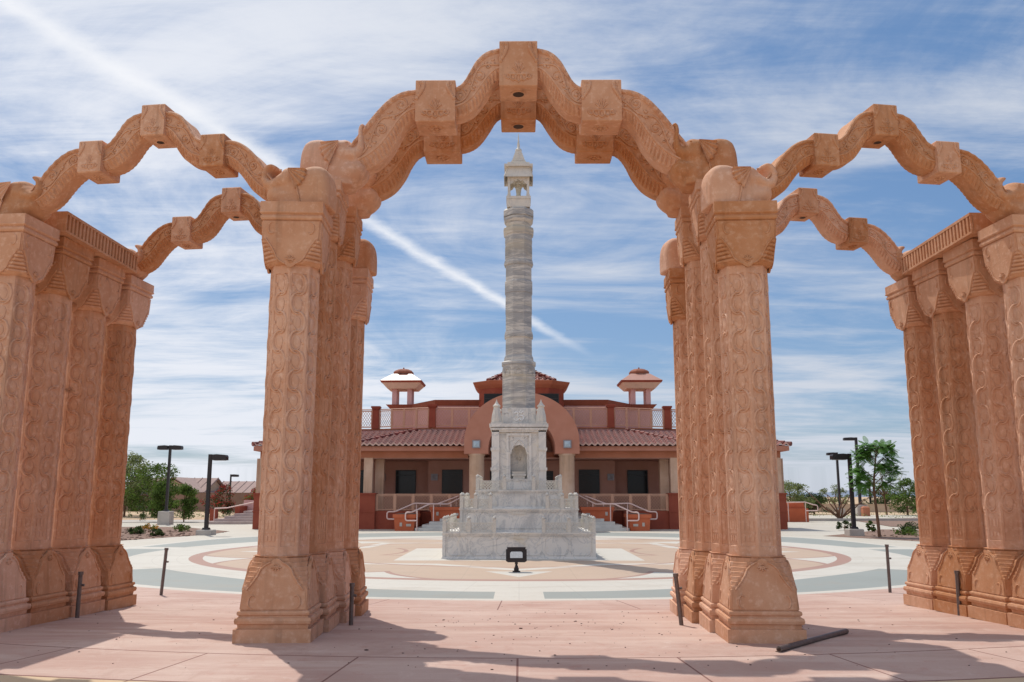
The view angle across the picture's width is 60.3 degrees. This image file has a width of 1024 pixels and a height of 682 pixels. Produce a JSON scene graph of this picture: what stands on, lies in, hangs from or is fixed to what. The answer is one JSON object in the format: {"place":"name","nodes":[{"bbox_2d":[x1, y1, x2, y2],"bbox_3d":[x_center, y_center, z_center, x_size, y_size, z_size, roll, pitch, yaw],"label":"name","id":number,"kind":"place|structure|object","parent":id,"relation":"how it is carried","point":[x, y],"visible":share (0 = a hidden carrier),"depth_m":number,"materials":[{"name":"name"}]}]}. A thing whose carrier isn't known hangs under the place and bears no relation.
{"place":"outdoors","nodes":[
{"label":"outdoors","id":0,"kind":"place"},
{"bbox_2d":[122,520,203,521],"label":"road","id":1,"kind":"structure","parent":0,"point":[156,520],"depth_m":61.33,"materials":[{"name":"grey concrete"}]},
{"bbox_2d":[121,527,227,539],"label":"planting bed ground","id":2,"kind":"structure","parent":0,"point":[163,529],"depth_m":41.25,"materials":[{"name":"brown gravel"}]},
{"bbox_2d":[127,526,145,533],"bbox_3d":[-16.887,8.516,39.493,1.039,0.477,0.616,-8,-13,39],"label":"shrub","id":3,"kind":"object","parent":2,"relation":"on","point":[135,530],"visible":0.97,"depth_m":39.43,"materials":[{"name":"green plant"}]},
{"bbox_2d":[140,523,158,531],"bbox_3d":[-17.160,8.878,41.756,1.054,0.545,0.835,-10,-14,44],"label":"flower clump","id":4,"kind":"object","parent":2,"relation":"on","point":[147,526],"visible":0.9,"depth_m":41.70,"materials":[{"name":"yellow plant"}]},
{"bbox_2d":[150,528,164,535],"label":"shrub","id":5,"kind":"object","parent":2,"relation":"on","point":[158,531],"visible":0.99,"depth_m":37.40,"materials":[{"name":"green plant"}]},
{"bbox_2d":[173,524,190,531],"bbox_3d":[-15.808,9.027,42.424,0.835,0.482,1.134,0,-10,0],"label":"shrub","id":6,"kind":"object","parent":2,"relation":"on","point":[181,527],"visible":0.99,"depth_m":42.25,"materials":[{"name":"green plant"}]},
{"bbox_2d":[121,528,917,540],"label":"gravel","id":7,"kind":"structure","parent":2,"relation":"on","point":[183,533],"depth_m":38.00,"materials":[{"name":"gravel"}]},
{"bbox_2d":[152,477,223,492],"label":"house","id":8,"kind":"structure","parent":0,"point":[199,484],"depth_m":112.94,"materials":[{"name":"beige paint"}]},
{"bbox_2d":[218,481,255,492],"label":"house","id":9,"kind":"structure","parent":0,"point":[242,486],"depth_m":117.87,"materials":[{"name":"beige paint"}]},
{"bbox_2d":[0,587,1023,681],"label":"forecourt paving","id":10,"kind":"structure","parent":0,"point":[925,645],"depth_m":9.07,"materials":[{"name":"pink concrete"}]},
{"bbox_2d":[0,213,59,632],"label":"carved column","id":11,"kind":"structure","parent":10,"relation":"on","point":[28,243],"depth_m":10.62,"materials":[{"name":"orange stone"}]},
{"bbox_2d":[10,236,93,625],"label":"carved column","id":12,"kind":"structure","parent":10,"relation":"on","point":[60,288],"depth_m":11.35,"materials":[{"name":"orange stone"}]},
{"bbox_2d":[75,571,84,617],"bbox_3d":[-5.684,3.369,11.597,0.094,0.650,0.068,0,-10,0],"label":"steel post","id":13,"kind":"object","parent":10,"relation":"on","point":[79,591],"visible":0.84,"depth_m":11.59,"materials":[{"name":"grey metal"}]},
{"bbox_2d":[51,257,124,616],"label":"carved column","id":14,"kind":"structure","parent":10,"relation":"on","point":[94,305],"depth_m":12.27,"materials":[{"name":"orange stone"}]},
{"bbox_2d":[44,211,137,272],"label":"fluted beam","id":15,"kind":"structure","parent":14,"relation":"on","point":[71,226],"depth_m":12.13,"materials":[{"name":"orange stone"}]},
{"bbox_2d":[88,275,153,610],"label":"carved column","id":16,"kind":"structure","parent":10,"relation":"on","point":[126,319],"depth_m":13.15,"materials":[{"name":"orange stone"}]},
{"bbox_2d":[159,548,168,594],"bbox_3d":[-5.948,3.976,15.086,0.094,0.850,0.068,3,-10,1],"label":"steel post","id":17,"kind":"object","parent":10,"relation":"on","point":[165,561],"visible":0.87,"depth_m":15.07,"materials":[{"name":"grey metal"}]},
{"bbox_2d":[232,201,332,643],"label":"carved column","id":18,"kind":"structure","parent":10,"relation":"on","point":[279,603],"depth_m":9.93,"materials":[{"name":"orange stone"}]},
{"bbox_2d":[0,104,336,221],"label":"sandstone arch","id":19,"kind":"structure","parent":18,"relation":"on","point":[62,180],"depth_m":10.82,"materials":[{"name":"orange stone"}]},
{"bbox_2d":[309,180,348,631],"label":"carved column","id":20,"kind":"structure","parent":10,"relation":"on","point":[319,553],"depth_m":10.91,"materials":[{"name":"orange stone"}]},
{"bbox_2d":[327,206,362,622],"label":"carved column","id":21,"kind":"structure","parent":10,"relation":"on","point":[348,250],"depth_m":11.90,"materials":[{"name":"orange stone"}]},
{"bbox_2d":[349,583,356,624],"bbox_3d":[-1.989,3.314,10.998,0.094,0.570,0.068,0,-10,0],"label":"steel post","id":22,"kind":"object","parent":10,"relation":"on","point":[351,602],"visible":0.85,"depth_m":10.99,"materials":[{"name":"grey metal"}]},
{"bbox_2d":[344,268,373,615],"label":"carved column","id":23,"kind":"structure","parent":10,"relation":"on","point":[362,284],"depth_m":12.71,"materials":[{"name":"orange stone"}]},
{"bbox_2d":[125,187,376,279],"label":"sandstone arch","id":24,"kind":"structure","parent":23,"relation":"on","point":[159,245],"depth_m":13.55,"materials":[{"name":"orange stone"}]},
{"bbox_2d":[17,604,1006,669],"bbox_3d":[1.130,3.583,11.114,15.073,0.169,6.689,0,-10,0],"label":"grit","id":25,"kind":"object","parent":10,"relation":"on","point":[550,626],"visible":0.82,"depth_m":9.56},
{"bbox_2d":[673,573,683,624],"bbox_3d":[2.097,3.257,11.017,0.094,0.690,0.068,-5,-10,0],"label":"steel post","id":26,"kind":"object","parent":10,"relation":"on","point":[677,591],"visible":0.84,"depth_m":11.01,"materials":[{"name":"grey metal"}]},
{"bbox_2d":[664,268,693,615],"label":"carved column","id":27,"kind":"structure","parent":10,"relation":"on","point":[674,284],"depth_m":12.71,"materials":[{"name":"orange stone"}]},
{"bbox_2d":[660,187,911,281],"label":"sandstone arch","id":28,"kind":"structure","parent":27,"relation":"on","point":[874,242],"depth_m":13.60,"materials":[{"name":"orange stone"}]},
{"bbox_2d":[675,206,710,622],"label":"carved column","id":29,"kind":"structure","parent":10,"relation":"on","point":[688,249],"depth_m":11.87,"materials":[{"name":"orange stone"}]},
{"bbox_2d":[348,87,689,218],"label":"sandstone arch","id":30,"kind":"structure","parent":29,"relation":"on","point":[645,176],"depth_m":12.56,"materials":[{"name":"orange stone"}]},
{"bbox_2d":[688,179,728,632],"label":"carved column","id":31,"kind":"structure","parent":10,"relation":"on","point":[715,558],"depth_m":10.90,"materials":[{"name":"orange stone"}]},
{"bbox_2d":[300,41,737,194],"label":"sandstone arch","id":32,"kind":"structure","parent":31,"relation":"on","point":[517,70],"depth_m":11.52,"materials":[{"name":"orange stone"}]},
{"bbox_2d":[704,200,806,643],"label":"carved column","id":33,"kind":"structure","parent":10,"relation":"on","point":[758,600],"depth_m":9.91,"materials":[{"name":"orange stone"}]},
{"bbox_2d":[701,104,1023,222],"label":"sandstone arch","id":34,"kind":"structure","parent":33,"relation":"on","point":[975,180],"depth_m":10.82,"materials":[{"name":"orange stone"}]},
{"bbox_2d":[776,629,848,651],"bbox_3d":[3.230,3.188,9.414,0.057,0.071,1.742,-9,-13,41],"label":"steel pipe","id":35,"kind":"object","parent":10,"relation":"on","point":[792,645],"visible":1,"depth_m":9.31,"materials":[{"name":"grey metal"}]},
{"bbox_2d":[885,544,891,592],"bbox_3d":[6.667,4.052,15.583,0.094,0.890,0.068,0,-10,0],"label":"steel post","id":36,"kind":"object","parent":10,"relation":"on","point":[888,567],"visible":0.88,"depth_m":15.57,"materials":[{"name":"grey metal"}]},
{"bbox_2d":[885,277,950,609],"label":"carved column","id":37,"kind":"structure","parent":10,"relation":"on","point":[912,321],"depth_m":13.24,"materials":[{"name":"orange stone"}]},
{"bbox_2d":[912,259,986,616],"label":"carved column","id":38,"kind":"structure","parent":10,"relation":"on","point":[942,306],"depth_m":12.35,"materials":[{"name":"orange stone"}]},
{"bbox_2d":[900,213,993,274],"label":"fluted beam","id":39,"kind":"structure","parent":38,"relation":"on","point":[966,227],"depth_m":12.19,"materials":[{"name":"orange stone"}]},
{"bbox_2d":[954,570,960,615],"bbox_3d":[6.033,3.430,11.890,0.094,0.650,0.068,1,-10,1],"label":"steel post","id":40,"kind":"object","parent":10,"relation":"on","point":[957,579],"visible":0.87,"depth_m":11.89,"materials":[{"name":"grey metal"}]},
{"bbox_2d":[943,238,1023,624],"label":"carved column","id":41,"kind":"structure","parent":10,"relation":"on","point":[977,289],"depth_m":11.42,"materials":[{"name":"orange stone"}]},
{"bbox_2d":[978,214,1023,628],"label":"carved column","id":42,"kind":"structure","parent":10,"relation":"on","point":[1002,242],"depth_m":10.76,"materials":[{"name":"orange stone"}]},
{"bbox_2d":[0,0,1023,492],"label":"sky","id":43,"kind":"structure","parent":0,"point":[274,77],"materials":[{"name":"blue"}]},
{"bbox_2d":[441,134,596,558],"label":"marble tower","id":44,"kind":"structure","parent":0,"point":[518,503],"depth_m":25.92,"materials":[{"name":"white stone"}]},
{"bbox_2d":[122,497,916,522],"bbox_3d":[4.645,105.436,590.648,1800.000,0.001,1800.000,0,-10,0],"label":"ground","id":45,"kind":"structure","parent":0,"point":[149,517],"depth_m":83.98,"materials":[{"name":"soil"}]},
{"bbox_2d":[123,465,149,510],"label":"tree","id":46,"kind":"object","parent":45,"relation":"on","point":[129,482],"visible":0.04,"depth_m":79.33,"materials":[{"name":"green plant"}]},
{"bbox_2d":[123,451,153,516],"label":"tree","id":47,"kind":"object","parent":45,"relation":"on","point":[133,461],"visible":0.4,"depth_m":75.19,"materials":[{"name":"green plant"}]},
{"bbox_2d":[128,505,151,519],"bbox_3d":[-25.631,11.931,60.942,1.234,1.163,1.498,-4,-11,23],"label":"shrub","id":48,"kind":"object","parent":45,"relation":"on","point":[143,515],"visible":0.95,"depth_m":60.88,"materials":[{"name":"green plant"}]},
{"bbox_2d":[124,462,181,515],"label":"tree","id":49,"kind":"object","parent":45,"relation":"on","point":[158,468],"visible":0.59,"depth_m":73.00,"materials":[{"name":"green plant"}]},
{"bbox_2d":[146,480,175,518],"bbox_3d":[-23.729,10.838,59.584,2.056,2.857,1.814,-3,-10,15],"label":"young tree","id":50,"kind":"object","parent":45,"relation":"on","point":[159,493],"visible":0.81,"depth_m":59.28,"materials":[{"name":"green plant"}]},
{"bbox_2d":[171,482,199,521],"bbox_3d":[-21.870,10.842,59.232,1.692,2.722,1.920,0,-10,0],"label":"young tree","id":51,"kind":"object","parent":45,"relation":"on","point":[190,498],"visible":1,"depth_m":58.99,"materials":[{"name":"green plant"}]},
{"bbox_2d":[123,493,253,511],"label":"boundary wall","id":52,"kind":"structure","parent":45,"relation":"on","point":[237,498],"depth_m":99.23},
{"bbox_2d":[199,483,235,514],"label":"flowering bush","id":53,"kind":"object","parent":45,"relation":"on","point":[218,500],"visible":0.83,"depth_m":74.95,"materials":[{"name":"brown plant"}]},
{"bbox_2d":[223,509,234,516],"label":"shrub","id":54,"kind":"object","parent":45,"relation":"on","point":[229,512],"visible":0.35,"depth_m":61.51,"materials":[{"name":"green plant"}]},
{"bbox_2d":[229,474,238,500],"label":"street lamp","id":55,"kind":"object","parent":45,"relation":"on","point":[233,475],"visible":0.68,"depth_m":95.97,"materials":[{"name":"metal"}]},
{"bbox_2d":[243,486,255,499],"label":"flowering bush","id":56,"kind":"object","parent":45,"relation":"on","point":[251,496],"visible":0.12,"depth_m":72.90,"materials":[{"name":"brown plant"}]},
{"bbox_2d":[122,515,917,526],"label":"concrete apron","id":57,"kind":"object","parent":45,"relation":"on","point":[829,523],"visible":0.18,"depth_m":55.47,"materials":[{"name":"beige concrete"}]},
{"bbox_2d":[157,445,182,524],"bbox_3d":[-20.979,8.774,53.757,1.480,4.800,0.720,0,-10,0],"label":"street lamp","id":58,"kind":"object","parent":57,"relation":"on","point":[166,516],"visible":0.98,"depth_m":53.62,"materials":[{"name":"black metal"}]},
{"bbox_2d":[209,500,253,523],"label":"garden steps","id":59,"kind":"structure","parent":57,"relation":"on","point":[243,514],"depth_m":55.09,"materials":[{"name":"concrete"}]},
{"bbox_2d":[393,513,420,530],"bbox_3d":[-5.285,9.117,44.318,1.130,0.880,2.170,0,-10,0],"label":"planter","id":60,"kind":"object","parent":57,"relation":"on","point":[401,523],"visible":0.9,"depth_m":43.32,"materials":[{"name":"orange paint"}]},
{"bbox_2d":[415,512,628,530],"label":"entrance steps","id":61,"kind":"structure","parent":57,"relation":"on","point":[602,525],"depth_m":43.55,"materials":[{"name":"stone"}]},
{"bbox_2d":[386,496,458,519],"bbox_3d":[-4.510,8.725,45.245,3.829,1.652,0.314,3,-10,-16],"label":"handrail","id":62,"kind":"object","parent":61,"relation":"on","point":[416,507],"visible":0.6,"depth_m":45.21,"materials":[{"name":"grey metal"}]},
{"bbox_2d":[405,497,459,530],"bbox_3d":[-3.688,8.624,44.322,3.785,1.833,0.472,8,-13,-40],"label":"handrail","id":63,"kind":"object","parent":61,"relation":"on","point":[433,504],"visible":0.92,"depth_m":44.14,"materials":[{"name":"grey metal"}]},
{"bbox_2d":[430,506,459,520],"bbox_3d":[-3.343,8.860,45.252,1.700,0.730,0.850,0,-10,0],"label":"planter","id":64,"kind":"object","parent":61,"relation":"on","point":[441,512],"visible":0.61,"depth_m":44.90,"materials":[{"name":"orange paint"}]},
{"bbox_2d":[580,506,613,520],"bbox_3d":[4.357,8.850,45.193,1.700,0.730,0.850,0,-10,0],"label":"planter","id":65,"kind":"object","parent":61,"relation":"on","point":[599,512],"visible":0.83,"depth_m":44.83,"materials":[{"name":"orange paint"}]},
{"bbox_2d":[578,494,639,530],"bbox_3d":[4.686,8.613,44.258,3.785,1.833,0.472,-9,-13,41],"label":"handrail","id":66,"kind":"object","parent":61,"relation":"on","point":[610,504],"visible":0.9,"depth_m":44.21,"materials":[{"name":"grey metal"}]},
{"bbox_2d":[584,496,657,519],"bbox_3d":[5.523,8.712,45.169,3.829,1.652,0.314,-3,-10,17],"label":"handrail","id":67,"kind":"object","parent":61,"relation":"on","point":[627,507],"visible":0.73,"depth_m":45.10,"materials":[{"name":"grey metal"}]},
{"bbox_2d":[623,513,651,530],"bbox_3d":[6.285,9.102,44.230,1.130,0.880,2.170,0,-10,0],"label":"planter","id":68,"kind":"object","parent":57,"relation":"on","point":[642,523],"visible":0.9,"depth_m":43.23,"materials":[{"name":"orange paint"}]},
{"bbox_2d":[787,502,817,521],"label":"access ramp","id":69,"kind":"structure","parent":57,"relation":"on","point":[798,512],"depth_m":58.73,"materials":[{"name":"orange paint"}]},
{"bbox_2d":[843,437,866,515],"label":"street lamp","id":70,"kind":"object","parent":57,"relation":"on","point":[857,508],"visible":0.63,"depth_m":76.58,"materials":[{"name":"black metal"}]},
{"bbox_2d":[860,506,869,515],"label":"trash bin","id":71,"kind":"object","parent":57,"relation":"on","point":[865,509],"visible":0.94,"depth_m":75.14,"materials":[{"name":"concrete"}]},
{"bbox_2d":[251,367,791,528],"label":"temple building","id":72,"kind":"structure","parent":45,"relation":"on","point":[438,451],"depth_m":48.83,"materials":[{"name":"red paint"}]},
{"bbox_2d":[360,470,363,492],"bbox_3d":[-8.859,7.982,49.912,1.150,1.330,0.100,0,-10,0],"label":"window","id":73,"kind":"structure","parent":72,"relation":"in","point":[362,471],"depth_m":49.90,"materials":[{"name":"black glass"}]},
{"bbox_2d":[395,470,415,493],"bbox_3d":[-6.009,7.978,49.890,1.150,1.330,0.100,0,-10,0],"label":"window","id":74,"kind":"structure","parent":72,"relation":"in","point":[405,483],"depth_m":49.87,"materials":[{"name":"black glass"}]},
{"bbox_2d":[442,470,462,493],"bbox_3d":[-3.316,7.819,48.983,1.150,1.330,0.100,0,-10,0],"label":"window","id":75,"kind":"structure","parent":72,"relation":"in","point":[452,480],"depth_m":48.96,"materials":[{"name":"black glass"}]},
{"bbox_2d":[484,394,501,403],"bbox_3d":[-1.013,3.428,50.111,1.150,0.870,0.100,0,-10,0],"label":"window","id":76,"kind":"structure","parent":72,"relation":"in","point":[487,397],"depth_m":50.14,"materials":[{"name":"black glass"}]},
{"bbox_2d":[546,471,552,488],"bbox_3d":[1.884,7.876,48.932,0.800,1.300,0.100,0,-10,0],"label":"window","id":77,"kind":"structure","parent":72,"relation":"in","point":[549,474],"depth_m":48.96,"materials":[{"name":"black glass"}]},
{"bbox_2d":[540,394,558,402],"bbox_3d":[2.087,3.424,50.087,1.150,0.870,0.100,0,-10,0],"label":"window","id":78,"kind":"structure","parent":72,"relation":"in","point":[555,397],"depth_m":50.11,"materials":[{"name":"black glass"}]},
{"bbox_2d":[579,470,599,493],"bbox_3d":[4.284,7.809,48.925,1.150,1.330,0.100,0,-10,0],"label":"window","id":79,"kind":"structure","parent":72,"relation":"in","point":[589,480],"depth_m":48.90,"materials":[{"name":"black glass"}]},
{"bbox_2d":[627,470,647,493],"bbox_3d":[7.091,7.961,49.790,1.150,1.330,0.100,0,-10,0],"label":"window","id":80,"kind":"structure","parent":72,"relation":"in","point":[637,480],"depth_m":49.77,"materials":[{"name":"black glass"}]},
{"bbox_2d":[126,509,917,518],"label":"scrub","id":81,"kind":"object","parent":45,"relation":"on","point":[810,514],"visible":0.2,"depth_m":74.89,"materials":[{"name":"green plant"}]},
{"bbox_2d":[784,480,816,507],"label":"desert tree","id":82,"kind":"object","parent":45,"relation":"on","point":[789,487],"visible":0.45,"depth_m":82.23,"materials":[{"name":"green plant"}]},
{"bbox_2d":[795,492,830,513],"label":"desert tree","id":83,"kind":"object","parent":45,"relation":"on","point":[820,499],"visible":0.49,"depth_m":84.03,"materials":[{"name":"green plant"}]},
{"bbox_2d":[817,484,849,503],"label":"desert tree","id":84,"kind":"object","parent":45,"relation":"on","point":[823,491],"visible":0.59,"depth_m":99.22,"materials":[{"name":"green plant"}]},
{"bbox_2d":[826,452,844,513],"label":"street lamp","id":85,"kind":"object","parent":45,"relation":"on","point":[838,477],"visible":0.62,"depth_m":82.21,"materials":[{"name":"black metal"}]},
{"bbox_2d":[804,489,870,517],"bbox_3d":[22.688,11.356,61.286,4.685,2.121,0.315,0,-10,0],"label":"bare tree","id":86,"kind":"object","parent":45,"relation":"on","point":[837,513],"visible":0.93,"depth_m":61.20,"materials":[{"name":"brown plant"}]},
{"bbox_2d":[836,520,850,528],"bbox_3d":[16.622,9.242,44.029,0.884,0.615,0.683,-3,-10,18],"label":"shrub","id":87,"kind":"object","parent":45,"relation":"on","point":[839,524],"visible":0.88,"depth_m":44.01,"materials":[{"name":"green plant"}]},
{"bbox_2d":[810,504,916,511],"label":"boundary wall","id":88,"kind":"structure","parent":45,"relation":"on","point":[881,507],"depth_m":95.30,"materials":[{"name":"brick"}]},
{"bbox_2d":[864,466,902,514],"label":"desert tree","id":89,"kind":"object","parent":45,"relation":"on","point":[884,493],"visible":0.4,"depth_m":80.53,"materials":[{"name":"green plant"}]},
{"bbox_2d":[862,490,905,505],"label":"desert tree","id":90,"kind":"object","parent":45,"relation":"on","point":[880,500],"visible":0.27,"depth_m":96.96,"materials":[{"name":"green plant"}]},
{"bbox_2d":[885,477,915,514],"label":"desert tree","id":91,"kind":"object","parent":45,"relation":"on","point":[909,493],"visible":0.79,"depth_m":78.43,"materials":[{"name":"green plant"}]},
{"bbox_2d":[120,524,919,600],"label":"plaza paving","id":92,"kind":"structure","parent":0,"point":[624,565],"depth_m":21.51,"materials":[{"name":"beige concrete"}]},
{"bbox_2d":[195,454,228,534],"bbox_3d":[-13.234,6.811,39.014,1.100,3.570,0.680,0,-10,0],"label":"street lamp","id":93,"kind":"object","parent":92,"relation":"on","point":[206,530],"visible":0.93,"depth_m":38.97,"materials":[{"name":"black metal"}]},
{"bbox_2d":[506,547,526,571],"bbox_3d":[0.099,4.959,20.024,0.470,0.553,0.216,0,-10,0],"label":"floodlight","id":94,"kind":"object","parent":92,"relation":"on","point":[516,555],"visible":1,"depth_m":19.95,"materials":[{"name":"black paint"}]},
{"bbox_2d":[830,453,864,535],"bbox_3d":[14.562,6.704,38.408,1.120,3.570,0.640,0,-10,0],"label":"street lamp","id":95,"kind":"object","parent":92,"relation":"on","point":[853,530],"visible":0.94,"depth_m":38.31,"materials":[{"name":"black metal"}]},
{"bbox_2d":[786,490,914,496],"bbox_3d":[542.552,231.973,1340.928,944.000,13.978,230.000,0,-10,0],"label":"hills","id":96,"kind":"structure","parent":0,"point":[843,494],"depth_m":1277.79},
{"bbox_2d":[843,521,900,528],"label":"path","id":97,"kind":"structure","parent":0,"point":[860,524],"depth_m":51.50,"materials":[{"name":"white concrete"}]},
{"bbox_2d":[809,518,917,520],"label":"kerb wall","id":98,"kind":"structure","parent":97,"relation":"on","point":[863,519],"depth_m":60.85,"materials":[{"name":"grey concrete"}]},
{"bbox_2d":[828,529,919,540],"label":"planting bed ground","id":99,"kind":"structure","parent":0,"point":[886,532],"depth_m":37.20,"materials":[{"name":"brown gravel"}]},
{"bbox_2d":[865,520,876,531],"bbox_3d":[17.114,8.859,41.971,0.481,0.658,0.527,0,-10,0],"label":"shrub","id":100,"kind":"object","parent":99,"relation":"on","point":[871,528],"visible":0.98,"depth_m":42.02,"materials":[{"name":"green plant"}]},
{"bbox_2d":[844,436,905,536],"bbox_3d":[15.323,6.143,37.092,2.529,4.227,2.047,0,-10,0],"label":"feathery tree","id":101,"kind":"object","parent":99,"relation":"on","point":[876,447],"visible":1,"depth_m":37.13,"materials":[{"name":"green plant"}]},
{"bbox_2d":[893,526,918,535],"bbox_3d":[17.281,8.329,38.524,1.054,0.510,1.224,0,-10,0],"label":"shrub","id":102,"kind":"object","parent":99,"relation":"on","point":[909,530],"visible":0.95,"depth_m":38.62,"materials":[{"name":"green plant"}]},
{"bbox_2d":[897,522,918,529],"bbox_3d":[19.180,8.964,42.393,0.982,0.595,1.240,0,-10,0],"label":"shrub","id":103,"kind":"object","parent":99,"relation":"on","point":[908,525],"visible":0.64,"depth_m":42.39,"materials":[{"name":"green plant"}]},
{"bbox_2d":[861,521,917,526],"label":"planting bed ground","id":104,"kind":"structure","parent":0,"point":[892,523],"depth_m":54.63,"materials":[{"name":"gravel"}]}
]}

